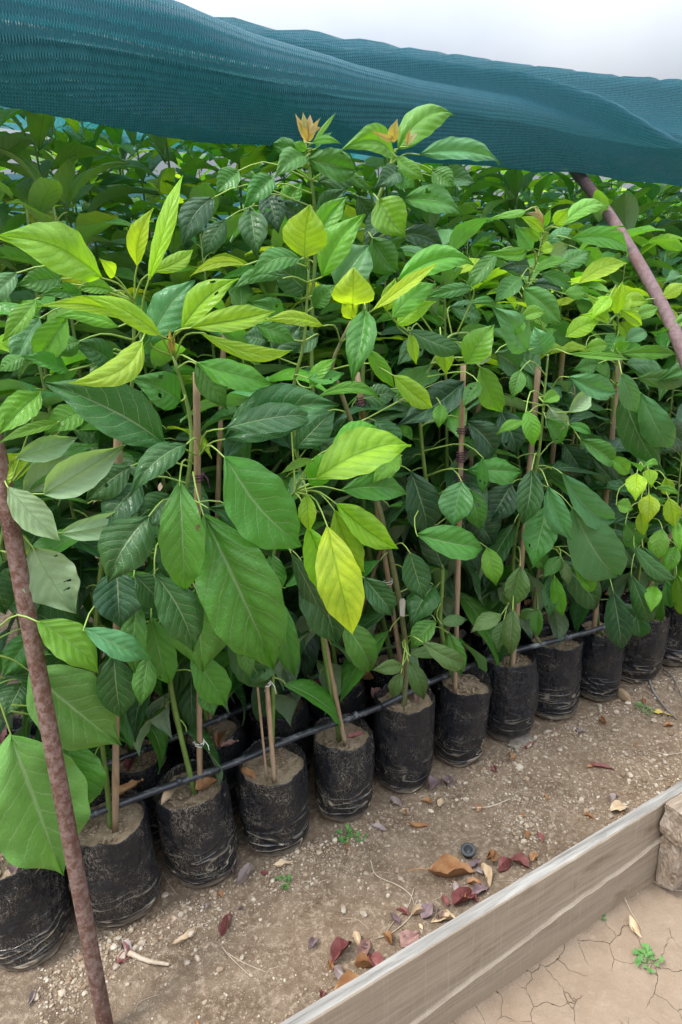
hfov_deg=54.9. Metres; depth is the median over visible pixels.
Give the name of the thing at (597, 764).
dead leaf
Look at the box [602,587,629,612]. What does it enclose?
grow bag
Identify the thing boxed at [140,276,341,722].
avocado sapling
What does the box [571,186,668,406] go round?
avocado sapling
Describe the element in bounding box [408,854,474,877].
dead leaf
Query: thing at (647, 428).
avocado sapling
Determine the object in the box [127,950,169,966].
twig
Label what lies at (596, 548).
avocado sapling
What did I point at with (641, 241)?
avocado sapling
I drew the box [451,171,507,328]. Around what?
avocado sapling
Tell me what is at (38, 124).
avocado sapling
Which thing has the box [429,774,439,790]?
dead leaf
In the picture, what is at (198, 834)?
grow bag
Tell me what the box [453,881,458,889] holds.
dead leaf
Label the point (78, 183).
avocado sapling
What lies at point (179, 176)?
avocado sapling
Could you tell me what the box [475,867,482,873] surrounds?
dead leaf
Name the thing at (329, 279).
avocado sapling
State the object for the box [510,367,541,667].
bamboo cane
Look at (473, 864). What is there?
dead leaf
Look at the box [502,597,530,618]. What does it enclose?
grow bag
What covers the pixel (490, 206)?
avocado sapling
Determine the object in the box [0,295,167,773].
avocado sapling
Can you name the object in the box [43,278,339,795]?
avocado sapling
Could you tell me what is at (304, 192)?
avocado sapling
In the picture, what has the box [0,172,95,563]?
avocado sapling
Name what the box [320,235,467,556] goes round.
avocado sapling
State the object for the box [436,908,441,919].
dead leaf
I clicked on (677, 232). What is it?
avocado sapling
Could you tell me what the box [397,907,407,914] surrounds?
dead leaf
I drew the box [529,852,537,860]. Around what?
dead leaf
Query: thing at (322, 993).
dead leaf
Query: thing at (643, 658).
grow bag
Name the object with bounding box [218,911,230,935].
dead leaf
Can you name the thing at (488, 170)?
avocado sapling
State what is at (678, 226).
avocado sapling
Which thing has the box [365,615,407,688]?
grow bag
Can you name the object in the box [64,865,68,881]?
grow bag
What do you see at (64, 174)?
avocado sapling
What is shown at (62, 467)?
avocado sapling
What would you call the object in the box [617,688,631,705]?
dead leaf
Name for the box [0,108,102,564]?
avocado sapling
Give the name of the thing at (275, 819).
grow bag
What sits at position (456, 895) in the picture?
dead leaf
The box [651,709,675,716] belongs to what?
dead leaf
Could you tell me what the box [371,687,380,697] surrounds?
dead leaf
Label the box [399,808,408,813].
dead leaf
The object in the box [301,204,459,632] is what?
avocado sapling
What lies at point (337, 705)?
bamboo cane
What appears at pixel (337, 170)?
avocado sapling
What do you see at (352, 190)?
avocado sapling
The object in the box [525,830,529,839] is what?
dead leaf
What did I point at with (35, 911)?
grow bag
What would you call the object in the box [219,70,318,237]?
avocado sapling
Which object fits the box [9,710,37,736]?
grow bag
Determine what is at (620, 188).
avocado sapling
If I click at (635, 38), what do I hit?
sky
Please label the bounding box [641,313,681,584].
avocado sapling
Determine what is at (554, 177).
avocado sapling
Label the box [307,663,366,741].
grow bag
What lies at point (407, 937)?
dead leaf
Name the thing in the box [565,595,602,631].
grow bag
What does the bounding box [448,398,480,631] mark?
bamboo cane
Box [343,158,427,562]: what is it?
avocado sapling
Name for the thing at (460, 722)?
grow bag
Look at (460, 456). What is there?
bamboo cane
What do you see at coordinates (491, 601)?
avocado sapling
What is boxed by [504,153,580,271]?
avocado sapling
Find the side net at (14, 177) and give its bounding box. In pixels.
[0,174,679,321]
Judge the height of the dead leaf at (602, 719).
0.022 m
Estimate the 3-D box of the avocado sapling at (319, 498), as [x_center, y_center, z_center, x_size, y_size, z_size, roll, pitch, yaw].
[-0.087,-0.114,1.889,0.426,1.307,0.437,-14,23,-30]
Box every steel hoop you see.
[0,432,112,1023]
[320,112,681,369]
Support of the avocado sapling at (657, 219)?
on the ground
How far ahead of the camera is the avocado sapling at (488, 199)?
3.01 m
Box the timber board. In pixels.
[280,781,681,1023]
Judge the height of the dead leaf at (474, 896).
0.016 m
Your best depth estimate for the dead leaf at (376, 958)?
1.41 m
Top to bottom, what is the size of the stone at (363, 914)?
0.013 m
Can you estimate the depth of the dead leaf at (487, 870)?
1.60 m
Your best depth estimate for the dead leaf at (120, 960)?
1.43 m
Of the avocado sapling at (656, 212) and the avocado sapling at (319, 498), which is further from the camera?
the avocado sapling at (656, 212)
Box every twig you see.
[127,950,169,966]
[221,946,247,973]
[227,952,266,972]
[370,860,414,904]
[375,900,416,938]
[386,888,413,930]
[472,798,510,808]
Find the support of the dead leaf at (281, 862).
on the ground
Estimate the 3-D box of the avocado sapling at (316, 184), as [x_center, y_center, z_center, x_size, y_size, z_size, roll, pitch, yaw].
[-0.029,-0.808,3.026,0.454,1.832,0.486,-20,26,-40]
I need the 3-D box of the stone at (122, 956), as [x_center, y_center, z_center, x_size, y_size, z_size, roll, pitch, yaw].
[-0.478,0.968,1.436,0.022,0.011,0.023,-2,20,0]
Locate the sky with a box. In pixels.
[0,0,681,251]
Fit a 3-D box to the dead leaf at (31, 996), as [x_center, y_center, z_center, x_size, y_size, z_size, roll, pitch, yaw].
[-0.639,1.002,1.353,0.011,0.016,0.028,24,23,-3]
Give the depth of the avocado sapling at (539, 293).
1.65 m
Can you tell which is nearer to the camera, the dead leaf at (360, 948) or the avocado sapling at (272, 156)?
the dead leaf at (360, 948)
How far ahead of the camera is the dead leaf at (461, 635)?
2.18 m
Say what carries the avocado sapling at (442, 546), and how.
in the grow bag at (460, 722)
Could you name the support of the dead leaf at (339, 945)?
on the ground
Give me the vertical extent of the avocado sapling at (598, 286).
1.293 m
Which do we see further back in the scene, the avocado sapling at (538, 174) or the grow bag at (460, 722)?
the avocado sapling at (538, 174)
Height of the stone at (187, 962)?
0.013 m
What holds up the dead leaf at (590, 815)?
on the ground
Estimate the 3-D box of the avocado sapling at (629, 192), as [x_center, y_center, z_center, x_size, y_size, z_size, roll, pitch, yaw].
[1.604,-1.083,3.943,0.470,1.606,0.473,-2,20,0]
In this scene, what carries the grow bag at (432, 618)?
on the ground
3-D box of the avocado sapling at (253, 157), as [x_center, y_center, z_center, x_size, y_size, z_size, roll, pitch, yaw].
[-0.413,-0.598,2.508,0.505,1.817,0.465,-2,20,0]
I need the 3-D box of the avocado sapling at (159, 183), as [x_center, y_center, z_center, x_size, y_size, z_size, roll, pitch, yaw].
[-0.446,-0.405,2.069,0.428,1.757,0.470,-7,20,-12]
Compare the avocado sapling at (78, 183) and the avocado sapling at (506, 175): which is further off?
the avocado sapling at (506, 175)
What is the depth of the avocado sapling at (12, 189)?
2.00 m
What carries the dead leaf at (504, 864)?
on the ground
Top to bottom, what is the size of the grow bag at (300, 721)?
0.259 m
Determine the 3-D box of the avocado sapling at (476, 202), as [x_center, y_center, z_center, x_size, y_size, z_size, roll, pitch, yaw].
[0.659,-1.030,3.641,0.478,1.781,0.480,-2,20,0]
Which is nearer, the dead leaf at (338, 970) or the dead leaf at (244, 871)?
the dead leaf at (338, 970)
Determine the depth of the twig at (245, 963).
1.42 m
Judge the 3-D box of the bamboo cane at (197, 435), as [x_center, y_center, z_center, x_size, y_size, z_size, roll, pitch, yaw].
[-0.303,0.213,1.399,0.141,1.014,0.027,7,22,24]
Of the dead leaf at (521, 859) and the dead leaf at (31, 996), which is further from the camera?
the dead leaf at (521, 859)
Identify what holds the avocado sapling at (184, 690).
in the grow bag at (232, 725)
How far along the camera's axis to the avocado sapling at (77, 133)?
2.09 m
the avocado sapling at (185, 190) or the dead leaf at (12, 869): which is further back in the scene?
the avocado sapling at (185, 190)
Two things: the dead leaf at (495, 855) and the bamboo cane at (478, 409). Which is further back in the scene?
the bamboo cane at (478, 409)
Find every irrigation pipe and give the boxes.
[89,624,605,819]
[101,592,530,766]
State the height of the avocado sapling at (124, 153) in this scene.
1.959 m
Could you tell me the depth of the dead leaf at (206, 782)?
1.57 m
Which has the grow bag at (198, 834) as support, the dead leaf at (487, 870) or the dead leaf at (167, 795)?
the dead leaf at (167, 795)
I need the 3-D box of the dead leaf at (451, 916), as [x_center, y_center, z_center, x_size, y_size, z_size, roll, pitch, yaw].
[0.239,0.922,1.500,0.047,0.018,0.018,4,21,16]
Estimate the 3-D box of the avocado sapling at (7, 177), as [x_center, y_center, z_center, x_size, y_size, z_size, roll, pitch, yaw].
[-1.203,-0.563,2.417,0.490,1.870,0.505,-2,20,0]
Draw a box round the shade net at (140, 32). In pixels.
[0,0,681,185]
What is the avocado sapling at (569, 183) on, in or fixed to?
on the ground
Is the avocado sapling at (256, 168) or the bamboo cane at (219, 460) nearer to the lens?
the bamboo cane at (219, 460)
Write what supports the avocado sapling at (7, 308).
in the grow bag at (146, 768)
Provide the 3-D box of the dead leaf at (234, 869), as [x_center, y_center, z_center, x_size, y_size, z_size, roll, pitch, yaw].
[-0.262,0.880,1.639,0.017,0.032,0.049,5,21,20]
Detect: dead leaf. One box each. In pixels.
[0,729,6,742]
[8,864,18,873]
[27,990,34,1005]
[111,778,142,794]
[116,949,130,963]
[122,939,131,949]
[124,758,134,771]
[126,747,135,762]
[161,787,178,804]
[172,927,195,943]
[195,776,217,789]
[214,729,226,748]
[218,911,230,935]
[221,739,238,746]
[232,858,240,873]
[237,862,250,884]
[241,767,254,778]
[260,870,267,874]
[273,859,292,866]
[309,937,317,949]
[319,988,324,997]
[327,959,333,969]
[330,936,351,963]
[333,965,343,979]
[333,969,359,990]
[348,731,363,737]
[353,931,360,944]
[354,952,373,968]
[357,937,369,954]
[361,672,373,679]
[368,951,383,966]
[370,823,386,830]
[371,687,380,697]
[382,930,391,943]
[390,913,399,925]
[391,796,402,807]
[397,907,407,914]
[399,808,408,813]
[400,929,419,946]
[405,820,429,827]
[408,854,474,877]
[411,904,422,914]
[420,901,432,918]
[421,796,430,803]
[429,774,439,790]
[431,909,449,922]
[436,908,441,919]
[437,798,443,806]
[438,910,454,919]
[441,895,448,905]
[443,775,453,785]
[451,886,474,904]
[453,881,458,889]
[459,629,465,638]
[466,877,480,884]
[469,859,479,868]
[469,891,477,901]
[472,883,488,893]
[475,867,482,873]
[476,804,481,811]
[481,863,491,886]
[489,849,497,862]
[498,856,511,871]
[509,751,515,760]
[510,853,529,867]
[524,599,530,605]
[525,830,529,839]
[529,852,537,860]
[537,831,543,841]
[584,812,593,818]
[590,762,614,770]
[600,716,606,724]
[609,793,618,802]
[610,800,628,811]
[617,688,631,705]
[629,915,641,937]
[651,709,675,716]
[664,721,672,725]
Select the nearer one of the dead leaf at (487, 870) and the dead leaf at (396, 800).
the dead leaf at (487, 870)
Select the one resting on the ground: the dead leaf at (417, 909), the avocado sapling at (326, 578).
the dead leaf at (417, 909)
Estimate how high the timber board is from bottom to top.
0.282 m
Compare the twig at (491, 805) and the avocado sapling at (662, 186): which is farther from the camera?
the avocado sapling at (662, 186)
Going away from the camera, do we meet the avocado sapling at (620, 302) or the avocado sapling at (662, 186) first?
the avocado sapling at (620, 302)
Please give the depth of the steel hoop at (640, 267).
1.92 m
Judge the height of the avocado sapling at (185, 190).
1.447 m
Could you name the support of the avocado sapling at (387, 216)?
in the grow bag at (380, 680)
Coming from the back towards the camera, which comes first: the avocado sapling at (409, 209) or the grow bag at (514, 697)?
the avocado sapling at (409, 209)
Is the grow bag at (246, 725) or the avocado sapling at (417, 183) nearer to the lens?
the grow bag at (246, 725)
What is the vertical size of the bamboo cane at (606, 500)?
0.957 m
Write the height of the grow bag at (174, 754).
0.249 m
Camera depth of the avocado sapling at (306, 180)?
3.88 m
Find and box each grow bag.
[0,729,31,744]
[0,852,71,970]
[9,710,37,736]
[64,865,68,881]
[78,787,161,927]
[108,736,168,844]
[149,691,183,769]
[152,759,238,888]
[183,708,245,810]
[217,684,251,748]
[235,736,309,855]
[248,684,311,772]
[248,686,252,699]
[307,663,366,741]
[313,636,364,686]
[313,713,374,821]
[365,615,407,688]
[367,646,424,731]
[373,681,434,793]
[418,611,459,647]
[421,627,471,703]
[434,666,491,766]
[459,604,469,635]
[468,619,502,661]
[482,644,538,749]
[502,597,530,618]
[518,604,550,645]
[528,626,582,719]
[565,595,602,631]
[578,613,624,701]
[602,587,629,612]
[621,599,670,683]
[658,585,681,666]
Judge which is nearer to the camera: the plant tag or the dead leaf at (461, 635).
the plant tag
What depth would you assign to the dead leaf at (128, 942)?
1.46 m
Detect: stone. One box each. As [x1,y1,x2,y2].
[112,963,119,969]
[118,949,127,959]
[132,944,139,950]
[161,892,168,897]
[184,960,190,965]
[341,906,345,913]
[360,911,367,916]
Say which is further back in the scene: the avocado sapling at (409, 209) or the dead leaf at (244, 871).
the avocado sapling at (409, 209)
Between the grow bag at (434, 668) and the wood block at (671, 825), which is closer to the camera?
the wood block at (671, 825)
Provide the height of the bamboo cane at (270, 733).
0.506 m
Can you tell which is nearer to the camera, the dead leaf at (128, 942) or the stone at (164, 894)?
the dead leaf at (128, 942)
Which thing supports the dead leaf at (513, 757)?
on the ground
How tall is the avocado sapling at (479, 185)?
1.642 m
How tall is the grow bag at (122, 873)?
0.259 m
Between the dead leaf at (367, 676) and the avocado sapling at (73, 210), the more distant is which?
the avocado sapling at (73, 210)
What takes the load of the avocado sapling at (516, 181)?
on the ground
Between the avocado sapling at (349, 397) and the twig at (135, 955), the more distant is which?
the avocado sapling at (349, 397)
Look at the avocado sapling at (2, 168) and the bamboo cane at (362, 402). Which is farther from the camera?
the avocado sapling at (2, 168)
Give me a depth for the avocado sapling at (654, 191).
3.21 m
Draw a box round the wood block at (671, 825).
[660,793,681,847]
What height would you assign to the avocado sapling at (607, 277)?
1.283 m
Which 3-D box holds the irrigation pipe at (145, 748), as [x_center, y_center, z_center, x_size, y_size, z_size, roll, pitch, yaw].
[0.309,0.398,2.163,2.704,0.020,0.050,-14,23,-29]
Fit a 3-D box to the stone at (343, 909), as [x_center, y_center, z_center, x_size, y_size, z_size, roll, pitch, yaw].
[0.006,0.926,1.525,0.013,0.011,0.019,-2,20,0]
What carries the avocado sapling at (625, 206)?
in the grow bag
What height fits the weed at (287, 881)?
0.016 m
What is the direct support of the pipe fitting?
on the ground
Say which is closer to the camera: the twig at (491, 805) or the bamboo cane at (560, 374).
the twig at (491, 805)
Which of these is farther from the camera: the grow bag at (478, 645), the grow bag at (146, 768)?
the grow bag at (478, 645)
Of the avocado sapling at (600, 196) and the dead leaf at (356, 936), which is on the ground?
the dead leaf at (356, 936)
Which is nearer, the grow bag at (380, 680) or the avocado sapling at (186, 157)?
the grow bag at (380, 680)
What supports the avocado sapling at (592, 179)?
on the ground
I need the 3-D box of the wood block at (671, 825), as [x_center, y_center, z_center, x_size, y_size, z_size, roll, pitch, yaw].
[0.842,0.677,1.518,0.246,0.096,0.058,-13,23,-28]
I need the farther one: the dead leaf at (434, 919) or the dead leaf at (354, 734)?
the dead leaf at (354, 734)
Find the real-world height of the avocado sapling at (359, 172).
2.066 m
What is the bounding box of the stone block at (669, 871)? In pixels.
[656,835,681,890]
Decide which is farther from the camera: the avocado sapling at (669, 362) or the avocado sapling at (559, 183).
the avocado sapling at (559, 183)
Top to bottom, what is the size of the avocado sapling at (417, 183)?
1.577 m
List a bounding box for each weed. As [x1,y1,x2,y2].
[275,874,290,889]
[336,824,352,842]
[354,830,366,841]
[632,943,663,972]
[641,705,655,714]
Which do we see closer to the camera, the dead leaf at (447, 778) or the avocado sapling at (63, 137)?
the dead leaf at (447, 778)
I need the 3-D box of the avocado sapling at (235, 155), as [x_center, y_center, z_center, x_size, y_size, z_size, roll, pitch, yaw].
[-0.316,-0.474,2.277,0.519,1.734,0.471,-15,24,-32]
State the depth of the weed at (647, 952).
1.40 m
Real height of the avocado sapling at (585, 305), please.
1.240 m
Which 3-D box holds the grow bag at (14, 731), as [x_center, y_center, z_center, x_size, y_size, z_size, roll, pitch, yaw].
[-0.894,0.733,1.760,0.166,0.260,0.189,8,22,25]
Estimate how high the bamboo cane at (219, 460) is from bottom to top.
1.083 m
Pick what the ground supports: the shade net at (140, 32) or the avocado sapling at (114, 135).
the avocado sapling at (114, 135)
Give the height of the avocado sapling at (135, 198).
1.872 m
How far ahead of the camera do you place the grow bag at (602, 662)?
2.17 m
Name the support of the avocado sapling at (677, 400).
in the grow bag
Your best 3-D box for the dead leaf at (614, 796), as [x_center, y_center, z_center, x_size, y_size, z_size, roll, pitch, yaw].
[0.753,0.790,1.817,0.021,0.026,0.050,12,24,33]
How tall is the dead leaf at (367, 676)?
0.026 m
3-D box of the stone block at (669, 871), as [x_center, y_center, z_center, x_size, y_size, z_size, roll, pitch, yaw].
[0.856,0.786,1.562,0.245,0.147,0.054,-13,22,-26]
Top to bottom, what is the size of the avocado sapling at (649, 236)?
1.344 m
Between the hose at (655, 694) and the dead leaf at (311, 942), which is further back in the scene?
the hose at (655, 694)
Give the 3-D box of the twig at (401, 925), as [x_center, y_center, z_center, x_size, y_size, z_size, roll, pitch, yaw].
[0.134,0.933,1.494,0.139,0.007,0.022,-19,26,-39]
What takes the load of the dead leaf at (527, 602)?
on the grow bag at (524, 638)
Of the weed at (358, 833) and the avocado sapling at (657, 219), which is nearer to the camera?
the weed at (358, 833)
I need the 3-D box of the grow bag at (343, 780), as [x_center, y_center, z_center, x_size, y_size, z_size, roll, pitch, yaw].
[0.008,0.698,1.794,0.168,0.239,0.183,0,17,-1]
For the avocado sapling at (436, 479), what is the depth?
2.11 m
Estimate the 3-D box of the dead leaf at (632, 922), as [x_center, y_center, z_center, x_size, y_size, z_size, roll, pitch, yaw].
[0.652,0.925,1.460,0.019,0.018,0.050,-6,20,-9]
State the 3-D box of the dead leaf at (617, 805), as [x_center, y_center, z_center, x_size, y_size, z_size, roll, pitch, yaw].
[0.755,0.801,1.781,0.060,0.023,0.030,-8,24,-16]
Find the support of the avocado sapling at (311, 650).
in the grow bag
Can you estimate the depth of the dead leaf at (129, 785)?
1.54 m
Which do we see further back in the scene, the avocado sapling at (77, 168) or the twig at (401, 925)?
the avocado sapling at (77, 168)
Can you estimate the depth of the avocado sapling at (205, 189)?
1.62 m
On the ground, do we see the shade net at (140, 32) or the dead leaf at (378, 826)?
the dead leaf at (378, 826)
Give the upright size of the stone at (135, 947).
0.015 m
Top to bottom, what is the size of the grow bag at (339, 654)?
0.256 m
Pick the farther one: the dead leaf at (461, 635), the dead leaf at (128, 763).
the dead leaf at (461, 635)
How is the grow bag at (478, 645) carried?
on the ground
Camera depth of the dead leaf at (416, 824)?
1.75 m
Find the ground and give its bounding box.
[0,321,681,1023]
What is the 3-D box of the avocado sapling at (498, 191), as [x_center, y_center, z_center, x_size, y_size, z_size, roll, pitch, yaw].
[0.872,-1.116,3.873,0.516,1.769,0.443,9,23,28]
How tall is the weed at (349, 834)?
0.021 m
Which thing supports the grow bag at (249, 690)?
on the ground
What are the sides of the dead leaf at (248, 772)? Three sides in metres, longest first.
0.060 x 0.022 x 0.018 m
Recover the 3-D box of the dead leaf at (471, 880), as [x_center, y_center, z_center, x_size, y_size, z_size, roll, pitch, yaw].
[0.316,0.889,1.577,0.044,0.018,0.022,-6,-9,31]
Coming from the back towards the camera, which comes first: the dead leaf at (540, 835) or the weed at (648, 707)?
the weed at (648, 707)
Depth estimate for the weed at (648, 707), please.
2.17 m
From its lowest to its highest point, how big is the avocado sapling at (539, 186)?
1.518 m
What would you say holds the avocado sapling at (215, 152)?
on the ground
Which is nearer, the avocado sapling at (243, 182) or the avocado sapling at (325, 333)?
the avocado sapling at (325, 333)
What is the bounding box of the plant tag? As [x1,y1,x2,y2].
[399,598,404,616]
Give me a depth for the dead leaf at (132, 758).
1.68 m
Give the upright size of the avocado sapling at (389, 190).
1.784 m
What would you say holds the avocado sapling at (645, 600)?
in the grow bag at (643, 658)
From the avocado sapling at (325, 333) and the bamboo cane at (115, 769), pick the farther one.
the avocado sapling at (325, 333)
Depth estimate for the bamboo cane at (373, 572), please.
1.86 m
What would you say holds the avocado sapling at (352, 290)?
in the grow bag at (403, 737)
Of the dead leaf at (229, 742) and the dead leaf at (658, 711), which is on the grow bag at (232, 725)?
the dead leaf at (229, 742)
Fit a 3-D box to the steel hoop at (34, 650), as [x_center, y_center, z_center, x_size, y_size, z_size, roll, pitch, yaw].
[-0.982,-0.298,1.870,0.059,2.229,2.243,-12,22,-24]
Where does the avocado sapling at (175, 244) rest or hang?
in the grow bag at (249, 690)
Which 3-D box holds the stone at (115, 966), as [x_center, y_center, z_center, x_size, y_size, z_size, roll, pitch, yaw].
[-0.485,0.979,1.414,0.015,0.009,0.013,-16,24,-33]
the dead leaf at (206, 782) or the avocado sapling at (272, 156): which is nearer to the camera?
the dead leaf at (206, 782)
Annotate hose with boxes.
[648,680,676,718]
[663,669,681,695]
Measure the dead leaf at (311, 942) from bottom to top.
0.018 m
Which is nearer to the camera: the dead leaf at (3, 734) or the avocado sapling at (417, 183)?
the dead leaf at (3, 734)
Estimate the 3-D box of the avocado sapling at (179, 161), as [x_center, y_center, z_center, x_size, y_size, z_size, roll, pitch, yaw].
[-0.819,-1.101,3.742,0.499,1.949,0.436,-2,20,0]
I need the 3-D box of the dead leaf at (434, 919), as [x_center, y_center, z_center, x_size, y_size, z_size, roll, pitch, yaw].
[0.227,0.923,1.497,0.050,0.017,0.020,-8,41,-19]
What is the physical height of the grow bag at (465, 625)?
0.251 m
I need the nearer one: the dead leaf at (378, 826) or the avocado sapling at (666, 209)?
the dead leaf at (378, 826)
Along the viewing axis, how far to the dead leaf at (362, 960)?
1.40 m
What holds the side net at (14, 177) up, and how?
hanging from the steel hoop at (640, 267)
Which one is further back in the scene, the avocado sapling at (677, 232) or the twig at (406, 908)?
the avocado sapling at (677, 232)
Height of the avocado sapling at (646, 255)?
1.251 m
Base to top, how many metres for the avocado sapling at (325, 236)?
1.325 m
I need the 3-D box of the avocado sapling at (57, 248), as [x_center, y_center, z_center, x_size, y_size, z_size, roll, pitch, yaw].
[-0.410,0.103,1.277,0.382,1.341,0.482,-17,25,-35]
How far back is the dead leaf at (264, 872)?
1.62 m
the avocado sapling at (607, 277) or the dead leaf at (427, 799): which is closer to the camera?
the dead leaf at (427, 799)
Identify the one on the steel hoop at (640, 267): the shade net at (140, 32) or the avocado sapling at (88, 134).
the shade net at (140, 32)
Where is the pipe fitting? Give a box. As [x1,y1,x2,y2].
[461,842,475,858]
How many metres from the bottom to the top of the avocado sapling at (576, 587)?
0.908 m
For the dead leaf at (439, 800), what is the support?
on the ground
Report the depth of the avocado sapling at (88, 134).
2.19 m
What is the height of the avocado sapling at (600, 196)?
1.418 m
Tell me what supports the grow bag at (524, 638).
on the ground
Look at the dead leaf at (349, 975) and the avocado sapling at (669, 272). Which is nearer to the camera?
the dead leaf at (349, 975)
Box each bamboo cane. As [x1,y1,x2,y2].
[112,439,122,832]
[190,372,209,792]
[208,333,225,734]
[256,687,267,780]
[264,680,276,783]
[325,639,346,745]
[345,550,381,657]
[355,372,403,688]
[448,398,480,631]
[453,365,470,692]
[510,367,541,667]
[539,352,564,578]
[592,355,621,634]
[647,504,681,587]
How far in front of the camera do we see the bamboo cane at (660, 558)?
2.12 m
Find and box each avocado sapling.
[0,87,159,485]
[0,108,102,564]
[0,119,55,504]
[0,131,42,375]
[0,148,184,712]
[0,154,186,661]
[0,167,45,318]
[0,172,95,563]
[0,175,192,828]
[0,177,146,748]
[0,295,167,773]
[0,302,128,789]
[0,390,148,875]
[2,98,124,337]
[11,117,109,294]
[12,89,162,490]
[17,81,116,294]
[21,119,133,340]
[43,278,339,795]
[57,294,245,743]
[67,82,183,359]
[75,126,208,416]
[75,130,207,482]
[82,225,259,562]
[87,140,157,288]
[96,146,166,271]
[105,76,262,476]
[131,182,286,650]
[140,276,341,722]
[144,98,238,359]
[147,180,280,555]
[154,95,315,456]
[154,132,257,357]
[175,128,258,297]
[175,128,271,443]
[175,152,215,354]
[178,113,375,663]
[180,196,395,742]
[184,421,410,767]
[190,224,347,678]
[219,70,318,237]
[231,144,345,360]
[233,145,317,380]
[235,173,287,266]
[238,75,303,210]
[241,227,389,679]
[254,228,386,507]
[260,128,375,472]
[262,263,466,706]
[275,138,389,378]
[277,169,320,357]
[278,170,328,284]
[298,104,500,659]
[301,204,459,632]
[302,149,418,402]
[307,167,395,334]
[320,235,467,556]
[321,162,363,187]
[333,244,522,688]
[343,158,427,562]
[346,170,402,260]
[355,164,403,379]
[366,164,452,368]
[371,185,497,555]
[375,218,526,665]
[375,220,499,596]
[393,232,568,615]
[395,164,505,372]
[398,197,528,484]
[401,165,507,298]
[405,167,462,277]
[406,160,510,411]
[429,166,492,276]
[437,262,606,634]
[443,305,628,667]
[451,166,555,336]
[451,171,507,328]
[451,198,628,604]
[459,172,509,292]
[460,169,557,386]
[471,160,556,377]
[479,209,575,458]
[481,378,630,647]
[493,225,625,582]
[495,174,560,266]
[496,173,578,402]
[498,171,527,241]
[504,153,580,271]
[508,251,656,594]
[511,164,616,416]
[513,214,615,450]
[527,244,642,434]
[530,169,564,222]
[534,172,604,314]
[538,189,664,543]
[540,281,681,528]
[544,192,681,530]
[547,177,635,381]
[548,172,615,226]
[550,358,681,650]
[570,168,651,331]
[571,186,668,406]
[579,246,680,458]
[587,457,681,637]
[590,185,653,289]
[600,238,681,562]
[602,179,639,256]
[602,188,681,361]
[603,235,681,544]
[609,181,681,289]
[615,225,681,456]
[618,403,681,621]
[624,183,679,269]
[629,257,681,500]
[636,185,681,243]
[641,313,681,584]
[644,265,681,546]
[651,191,681,255]
[653,178,680,315]
[653,192,681,316]
[657,227,681,455]
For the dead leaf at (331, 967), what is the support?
on the ground
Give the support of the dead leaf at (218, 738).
on the grow bag at (232, 725)
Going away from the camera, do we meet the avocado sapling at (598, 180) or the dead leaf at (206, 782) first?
the dead leaf at (206, 782)
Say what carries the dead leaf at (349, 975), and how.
on the ground
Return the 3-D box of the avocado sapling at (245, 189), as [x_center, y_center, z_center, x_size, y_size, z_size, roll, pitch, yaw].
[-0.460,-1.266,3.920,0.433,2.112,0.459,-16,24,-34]
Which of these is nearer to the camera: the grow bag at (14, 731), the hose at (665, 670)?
the grow bag at (14, 731)
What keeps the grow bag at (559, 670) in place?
on the ground
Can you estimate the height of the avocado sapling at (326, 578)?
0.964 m
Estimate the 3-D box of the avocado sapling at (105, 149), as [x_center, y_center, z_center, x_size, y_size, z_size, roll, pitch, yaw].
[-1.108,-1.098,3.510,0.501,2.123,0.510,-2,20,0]
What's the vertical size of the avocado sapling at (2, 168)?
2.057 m
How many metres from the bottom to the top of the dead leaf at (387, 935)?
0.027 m
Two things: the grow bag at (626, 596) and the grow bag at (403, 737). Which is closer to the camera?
the grow bag at (403, 737)
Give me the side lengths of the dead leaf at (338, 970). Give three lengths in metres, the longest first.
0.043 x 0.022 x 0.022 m
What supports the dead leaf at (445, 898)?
on the ground
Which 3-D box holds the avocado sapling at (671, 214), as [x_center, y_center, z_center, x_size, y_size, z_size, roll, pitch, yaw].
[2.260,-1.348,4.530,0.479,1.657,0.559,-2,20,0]
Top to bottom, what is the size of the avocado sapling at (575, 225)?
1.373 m
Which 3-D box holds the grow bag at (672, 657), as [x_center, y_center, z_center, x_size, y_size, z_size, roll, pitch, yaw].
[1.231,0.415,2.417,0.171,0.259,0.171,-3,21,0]
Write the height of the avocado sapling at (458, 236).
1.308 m
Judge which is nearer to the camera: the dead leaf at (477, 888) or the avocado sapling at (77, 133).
the dead leaf at (477, 888)
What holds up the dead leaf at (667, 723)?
on the ground
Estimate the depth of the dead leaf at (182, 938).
1.47 m
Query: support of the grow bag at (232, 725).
on the ground
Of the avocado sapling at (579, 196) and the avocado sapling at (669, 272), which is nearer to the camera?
the avocado sapling at (669, 272)
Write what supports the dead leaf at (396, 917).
on the ground
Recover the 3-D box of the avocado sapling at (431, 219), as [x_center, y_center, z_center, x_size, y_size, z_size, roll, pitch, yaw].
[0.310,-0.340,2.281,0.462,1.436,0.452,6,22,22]
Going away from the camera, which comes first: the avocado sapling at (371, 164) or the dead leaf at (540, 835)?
the dead leaf at (540, 835)
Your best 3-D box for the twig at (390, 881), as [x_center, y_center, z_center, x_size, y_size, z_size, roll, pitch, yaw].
[0.123,0.901,1.591,0.023,0.007,0.165,-19,26,-39]
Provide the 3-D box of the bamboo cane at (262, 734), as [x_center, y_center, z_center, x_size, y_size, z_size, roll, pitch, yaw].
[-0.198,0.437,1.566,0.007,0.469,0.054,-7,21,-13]
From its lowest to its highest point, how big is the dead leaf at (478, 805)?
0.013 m
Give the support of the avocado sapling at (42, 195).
in the grow bag

